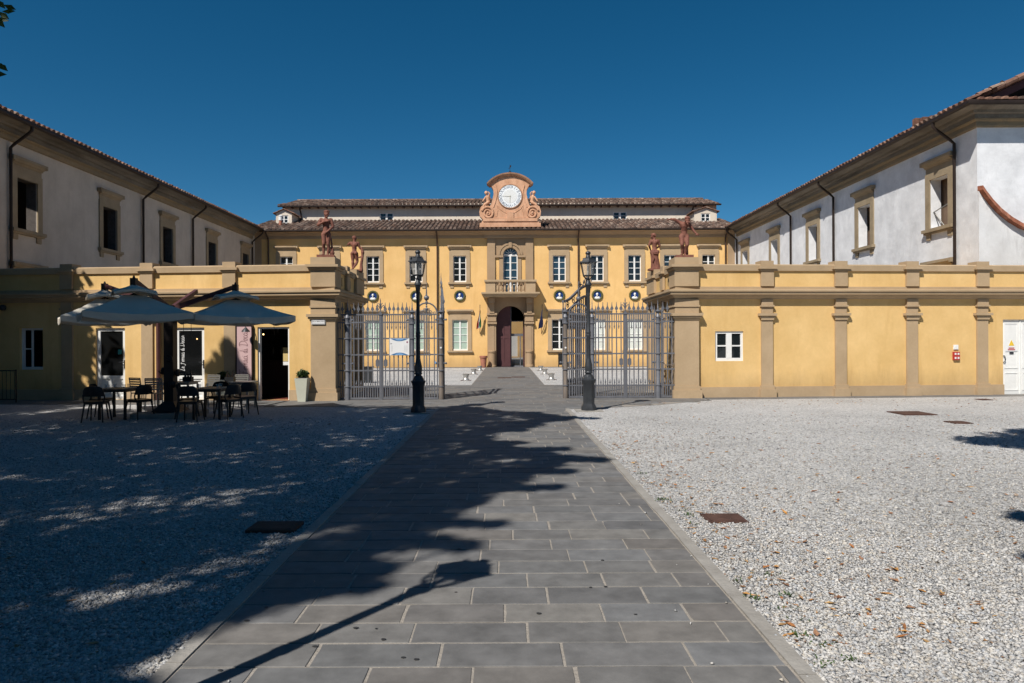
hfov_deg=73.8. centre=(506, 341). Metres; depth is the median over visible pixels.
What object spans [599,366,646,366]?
court edge paving
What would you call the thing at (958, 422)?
manhole cover
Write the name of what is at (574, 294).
carriage gate leaf
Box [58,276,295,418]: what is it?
parasol
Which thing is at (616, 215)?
attic window
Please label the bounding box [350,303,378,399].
gate leaf
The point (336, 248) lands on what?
window
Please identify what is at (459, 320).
window
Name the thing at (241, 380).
slatted chair
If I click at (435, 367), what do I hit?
court edge paving
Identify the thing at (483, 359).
terracotta pot
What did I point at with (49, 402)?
pavement
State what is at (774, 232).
window
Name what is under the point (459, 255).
window
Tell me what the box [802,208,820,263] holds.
window
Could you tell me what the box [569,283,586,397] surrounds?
pedestrian gate
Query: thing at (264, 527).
manhole cover
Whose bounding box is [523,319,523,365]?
door leaf
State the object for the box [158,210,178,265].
window
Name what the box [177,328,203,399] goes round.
glazed door
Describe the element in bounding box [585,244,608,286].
window
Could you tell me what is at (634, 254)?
window
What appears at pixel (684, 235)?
statue
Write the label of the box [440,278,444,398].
carriage gate leaf
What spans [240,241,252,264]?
window
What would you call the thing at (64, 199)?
side wing
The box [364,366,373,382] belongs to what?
utility cabinet
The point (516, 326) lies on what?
glazed inner door
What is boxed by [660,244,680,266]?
window
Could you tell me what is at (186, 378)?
bottle caddy
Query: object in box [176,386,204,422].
cafe chair
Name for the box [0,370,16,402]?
railing
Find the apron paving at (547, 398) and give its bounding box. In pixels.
[249,389,711,409]
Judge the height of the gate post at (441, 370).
2.860 m
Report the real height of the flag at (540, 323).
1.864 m
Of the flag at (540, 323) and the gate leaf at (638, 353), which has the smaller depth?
the gate leaf at (638, 353)
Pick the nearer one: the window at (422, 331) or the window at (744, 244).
the window at (744, 244)
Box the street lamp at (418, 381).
[403,250,432,413]
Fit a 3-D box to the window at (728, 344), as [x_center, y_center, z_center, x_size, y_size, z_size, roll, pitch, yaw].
[6.420,0.134,19.776,0.835,0.862,0.097,0,0,-3]
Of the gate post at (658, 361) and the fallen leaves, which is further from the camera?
the gate post at (658, 361)
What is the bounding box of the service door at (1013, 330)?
[1003,319,1023,393]
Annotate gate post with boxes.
[341,300,352,399]
[406,305,415,399]
[435,305,446,399]
[559,302,570,397]
[586,306,597,397]
[652,302,663,397]
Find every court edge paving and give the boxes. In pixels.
[376,367,484,367]
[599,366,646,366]
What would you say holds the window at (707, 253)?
in the villa
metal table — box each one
[157,381,200,407]
[214,381,257,409]
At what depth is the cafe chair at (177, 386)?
14.90 m
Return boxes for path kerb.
[145,408,824,682]
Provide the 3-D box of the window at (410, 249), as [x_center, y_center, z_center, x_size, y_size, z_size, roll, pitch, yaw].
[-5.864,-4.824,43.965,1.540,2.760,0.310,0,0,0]
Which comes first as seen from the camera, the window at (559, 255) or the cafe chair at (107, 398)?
the cafe chair at (107, 398)
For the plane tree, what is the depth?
9.04 m
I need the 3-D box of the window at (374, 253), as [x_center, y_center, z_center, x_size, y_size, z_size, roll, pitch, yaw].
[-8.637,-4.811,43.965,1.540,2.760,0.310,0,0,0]
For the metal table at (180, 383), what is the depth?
16.93 m
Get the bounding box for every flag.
[476,310,480,328]
[538,310,542,333]
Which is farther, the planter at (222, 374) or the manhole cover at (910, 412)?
the planter at (222, 374)
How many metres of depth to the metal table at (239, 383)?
16.83 m
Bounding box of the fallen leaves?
[0,398,1022,656]
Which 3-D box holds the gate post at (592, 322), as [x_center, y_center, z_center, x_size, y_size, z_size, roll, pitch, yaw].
[2.451,0.209,19.600,0.315,2.860,0.176,0,0,-25]
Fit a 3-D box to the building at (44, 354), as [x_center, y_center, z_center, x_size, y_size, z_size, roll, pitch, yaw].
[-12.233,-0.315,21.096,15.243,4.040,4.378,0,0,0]
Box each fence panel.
[337,303,349,398]
[661,302,674,397]
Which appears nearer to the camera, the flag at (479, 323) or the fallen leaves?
the fallen leaves
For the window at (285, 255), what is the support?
in the villa
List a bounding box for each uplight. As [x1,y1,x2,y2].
[461,374,470,380]
[546,373,555,379]
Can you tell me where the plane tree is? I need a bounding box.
[0,1,15,76]
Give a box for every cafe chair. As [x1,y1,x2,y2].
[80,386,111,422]
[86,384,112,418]
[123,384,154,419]
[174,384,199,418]
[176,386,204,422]
[207,381,228,415]
[213,384,243,419]
[231,382,258,415]
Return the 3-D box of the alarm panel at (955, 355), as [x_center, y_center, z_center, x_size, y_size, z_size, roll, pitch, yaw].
[13.265,0.424,20.143,0.190,0.240,0.070,0,0,-4]
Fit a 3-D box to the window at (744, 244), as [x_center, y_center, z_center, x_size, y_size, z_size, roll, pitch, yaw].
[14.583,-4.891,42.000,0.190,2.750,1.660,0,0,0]
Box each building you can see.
[0,257,369,400]
[641,257,1023,397]
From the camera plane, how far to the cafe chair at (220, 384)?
15.86 m
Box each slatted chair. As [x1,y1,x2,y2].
[129,377,155,410]
[144,378,163,410]
[207,375,219,406]
[234,374,248,406]
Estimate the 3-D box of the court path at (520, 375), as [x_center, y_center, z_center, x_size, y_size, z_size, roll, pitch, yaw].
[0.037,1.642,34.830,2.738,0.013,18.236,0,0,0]
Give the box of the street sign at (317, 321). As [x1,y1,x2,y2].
[311,319,324,323]
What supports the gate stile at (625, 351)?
on the apron paving at (547, 398)
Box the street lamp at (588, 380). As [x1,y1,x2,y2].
[574,251,603,411]
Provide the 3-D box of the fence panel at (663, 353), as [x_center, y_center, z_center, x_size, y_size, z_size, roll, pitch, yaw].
[4.623,0.232,19.582,0.403,2.755,0.088,0,0,0]
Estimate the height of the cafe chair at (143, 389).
0.756 m
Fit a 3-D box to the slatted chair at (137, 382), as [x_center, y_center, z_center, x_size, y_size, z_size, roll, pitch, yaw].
[-8.968,1.284,16.784,0.416,0.814,0.431,0,0,25]
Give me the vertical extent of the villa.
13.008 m
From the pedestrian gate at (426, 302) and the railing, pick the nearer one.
the railing
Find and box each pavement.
[0,400,258,404]
[705,394,1023,399]
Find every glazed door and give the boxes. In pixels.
[97,328,124,399]
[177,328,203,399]
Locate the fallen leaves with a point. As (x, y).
(816, 632)
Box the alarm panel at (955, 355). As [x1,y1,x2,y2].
[952,352,959,359]
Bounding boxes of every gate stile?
[376,298,384,399]
[621,299,628,397]
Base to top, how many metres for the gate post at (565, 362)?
2.860 m
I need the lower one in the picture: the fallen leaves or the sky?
the fallen leaves
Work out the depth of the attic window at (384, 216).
47.98 m
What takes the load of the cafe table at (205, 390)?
on the ground
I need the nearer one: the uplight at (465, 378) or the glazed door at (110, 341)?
the glazed door at (110, 341)
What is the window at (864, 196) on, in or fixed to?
in the side wing at (944, 186)
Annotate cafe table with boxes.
[98,387,139,419]
[192,387,230,419]
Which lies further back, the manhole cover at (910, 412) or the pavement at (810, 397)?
the pavement at (810, 397)
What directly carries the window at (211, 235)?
in the side wing at (64, 199)
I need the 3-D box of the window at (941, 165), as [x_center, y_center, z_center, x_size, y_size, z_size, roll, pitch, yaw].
[14.583,-4.891,23.150,0.190,2.750,1.660,0,0,0]
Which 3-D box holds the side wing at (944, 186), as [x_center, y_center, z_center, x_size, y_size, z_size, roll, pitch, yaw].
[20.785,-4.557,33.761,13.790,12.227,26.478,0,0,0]
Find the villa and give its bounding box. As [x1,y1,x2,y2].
[254,165,734,367]
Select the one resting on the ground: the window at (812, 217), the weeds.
the weeds
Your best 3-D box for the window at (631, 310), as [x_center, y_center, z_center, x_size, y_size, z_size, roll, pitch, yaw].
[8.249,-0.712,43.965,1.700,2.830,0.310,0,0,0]
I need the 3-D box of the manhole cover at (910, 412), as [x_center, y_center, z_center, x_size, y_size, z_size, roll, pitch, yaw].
[9.025,1.597,15.215,0.720,0.023,0.720,0,0,0]
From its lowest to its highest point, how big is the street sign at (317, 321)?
0.237 m
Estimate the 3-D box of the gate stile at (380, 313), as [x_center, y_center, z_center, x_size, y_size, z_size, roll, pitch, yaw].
[-3.589,0.216,19.400,0.256,2.900,0.090,0,0,0]
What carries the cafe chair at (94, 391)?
on the ground
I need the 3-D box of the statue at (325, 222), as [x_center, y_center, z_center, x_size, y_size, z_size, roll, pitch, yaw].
[-5.151,-3.049,19.419,0.494,1.388,0.400,0,0,-8]
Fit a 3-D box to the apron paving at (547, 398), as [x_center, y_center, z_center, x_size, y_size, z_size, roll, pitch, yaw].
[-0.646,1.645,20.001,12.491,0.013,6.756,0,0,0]
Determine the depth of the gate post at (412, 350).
19.35 m
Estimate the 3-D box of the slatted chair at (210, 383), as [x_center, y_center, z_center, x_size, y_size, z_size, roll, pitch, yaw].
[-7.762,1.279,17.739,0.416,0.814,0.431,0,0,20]
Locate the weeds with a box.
[163,472,859,667]
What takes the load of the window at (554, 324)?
in the villa
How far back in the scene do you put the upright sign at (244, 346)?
19.34 m
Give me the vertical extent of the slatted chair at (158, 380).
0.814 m
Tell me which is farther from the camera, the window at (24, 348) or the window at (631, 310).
the window at (631, 310)
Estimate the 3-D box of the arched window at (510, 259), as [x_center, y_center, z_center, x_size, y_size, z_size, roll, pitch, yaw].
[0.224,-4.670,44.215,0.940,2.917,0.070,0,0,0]
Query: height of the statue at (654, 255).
1.237 m
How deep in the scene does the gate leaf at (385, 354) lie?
19.39 m
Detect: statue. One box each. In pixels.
[317,210,335,256]
[347,236,363,272]
[647,233,660,270]
[667,216,698,256]
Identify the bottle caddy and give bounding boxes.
[182,371,193,381]
[225,371,235,381]
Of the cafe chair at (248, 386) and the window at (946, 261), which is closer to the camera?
the cafe chair at (248, 386)
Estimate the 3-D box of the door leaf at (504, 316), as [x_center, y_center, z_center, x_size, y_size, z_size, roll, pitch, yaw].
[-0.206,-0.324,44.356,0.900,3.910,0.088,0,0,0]
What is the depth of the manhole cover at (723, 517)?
6.28 m
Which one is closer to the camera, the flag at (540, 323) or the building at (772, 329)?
the building at (772, 329)
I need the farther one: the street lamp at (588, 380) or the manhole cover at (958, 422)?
the street lamp at (588, 380)
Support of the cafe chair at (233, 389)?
on the ground
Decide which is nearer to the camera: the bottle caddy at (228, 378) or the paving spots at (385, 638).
the paving spots at (385, 638)
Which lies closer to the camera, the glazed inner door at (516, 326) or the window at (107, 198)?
the window at (107, 198)
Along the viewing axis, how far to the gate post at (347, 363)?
19.35 m
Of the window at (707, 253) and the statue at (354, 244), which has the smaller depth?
the statue at (354, 244)
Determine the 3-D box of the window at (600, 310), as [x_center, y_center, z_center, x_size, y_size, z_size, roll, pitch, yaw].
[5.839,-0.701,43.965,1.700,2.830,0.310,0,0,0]
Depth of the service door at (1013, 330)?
20.36 m
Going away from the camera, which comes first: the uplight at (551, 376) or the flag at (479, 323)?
the uplight at (551, 376)
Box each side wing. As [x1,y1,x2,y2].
[0,104,263,268]
[724,72,1023,264]
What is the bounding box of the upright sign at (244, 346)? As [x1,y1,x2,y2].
[235,325,253,380]
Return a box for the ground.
[0,367,1023,681]
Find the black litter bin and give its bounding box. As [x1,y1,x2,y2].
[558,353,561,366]
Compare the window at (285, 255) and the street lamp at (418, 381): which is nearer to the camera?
the street lamp at (418, 381)
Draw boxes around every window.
[8,154,47,243]
[13,261,48,267]
[22,328,42,369]
[97,187,124,260]
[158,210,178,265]
[205,228,220,265]
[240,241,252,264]
[273,246,297,264]
[317,246,341,258]
[361,245,384,287]
[364,310,384,353]
[380,213,392,219]
[403,245,427,287]
[403,309,428,352]
[446,309,472,352]
[447,245,471,287]
[503,248,517,291]
[546,309,572,352]
[547,245,570,286]
[584,309,610,352]
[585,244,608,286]
[613,212,626,219]
[622,308,646,351]
[623,244,646,286]
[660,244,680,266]
[696,244,720,263]
[715,331,742,360]
[738,238,749,263]
[766,225,780,263]
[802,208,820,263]
[850,185,874,257]
[919,151,952,240]
[920,257,952,264]
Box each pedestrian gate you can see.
[415,282,437,398]
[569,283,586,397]
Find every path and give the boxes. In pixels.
[167,409,800,682]
[364,385,646,389]
[472,367,543,384]
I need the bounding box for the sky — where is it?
[0,0,1023,224]
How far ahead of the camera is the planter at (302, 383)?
18.84 m
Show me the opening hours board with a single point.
(399, 346)
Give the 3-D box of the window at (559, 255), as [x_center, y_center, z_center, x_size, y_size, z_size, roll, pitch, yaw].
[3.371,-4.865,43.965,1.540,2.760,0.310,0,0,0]
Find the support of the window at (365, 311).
in the villa
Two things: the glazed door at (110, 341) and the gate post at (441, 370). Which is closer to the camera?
the gate post at (441, 370)
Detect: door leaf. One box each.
[497,306,510,366]
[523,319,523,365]
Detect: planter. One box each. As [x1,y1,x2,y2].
[215,371,231,394]
[294,368,310,401]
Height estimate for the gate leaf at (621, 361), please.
2.755 m
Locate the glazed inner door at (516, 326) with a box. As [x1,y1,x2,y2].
[510,307,524,366]
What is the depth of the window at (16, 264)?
22.75 m
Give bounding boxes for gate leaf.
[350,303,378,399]
[382,302,409,398]
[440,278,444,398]
[562,273,586,396]
[595,302,623,397]
[627,302,655,397]
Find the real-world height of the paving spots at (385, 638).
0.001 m
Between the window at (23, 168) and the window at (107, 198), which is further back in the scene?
the window at (107, 198)
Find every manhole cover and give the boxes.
[245,521,303,533]
[700,513,748,522]
[887,411,937,414]
[943,421,973,423]
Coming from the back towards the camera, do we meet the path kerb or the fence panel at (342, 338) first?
the fence panel at (342, 338)
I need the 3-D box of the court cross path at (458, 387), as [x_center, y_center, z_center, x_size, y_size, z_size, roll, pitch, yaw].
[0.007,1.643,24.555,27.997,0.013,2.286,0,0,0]
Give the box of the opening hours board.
[390,338,408,354]
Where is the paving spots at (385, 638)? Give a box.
[218,447,636,670]
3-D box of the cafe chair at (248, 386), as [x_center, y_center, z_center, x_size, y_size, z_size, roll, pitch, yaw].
[-5.976,1.302,15.589,0.472,0.756,0.450,0,0,40]
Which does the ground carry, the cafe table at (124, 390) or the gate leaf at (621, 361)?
the cafe table at (124, 390)
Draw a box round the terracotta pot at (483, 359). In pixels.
[479,356,486,367]
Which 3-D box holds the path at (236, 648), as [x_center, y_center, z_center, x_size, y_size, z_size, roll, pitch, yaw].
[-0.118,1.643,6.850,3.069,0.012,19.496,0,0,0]

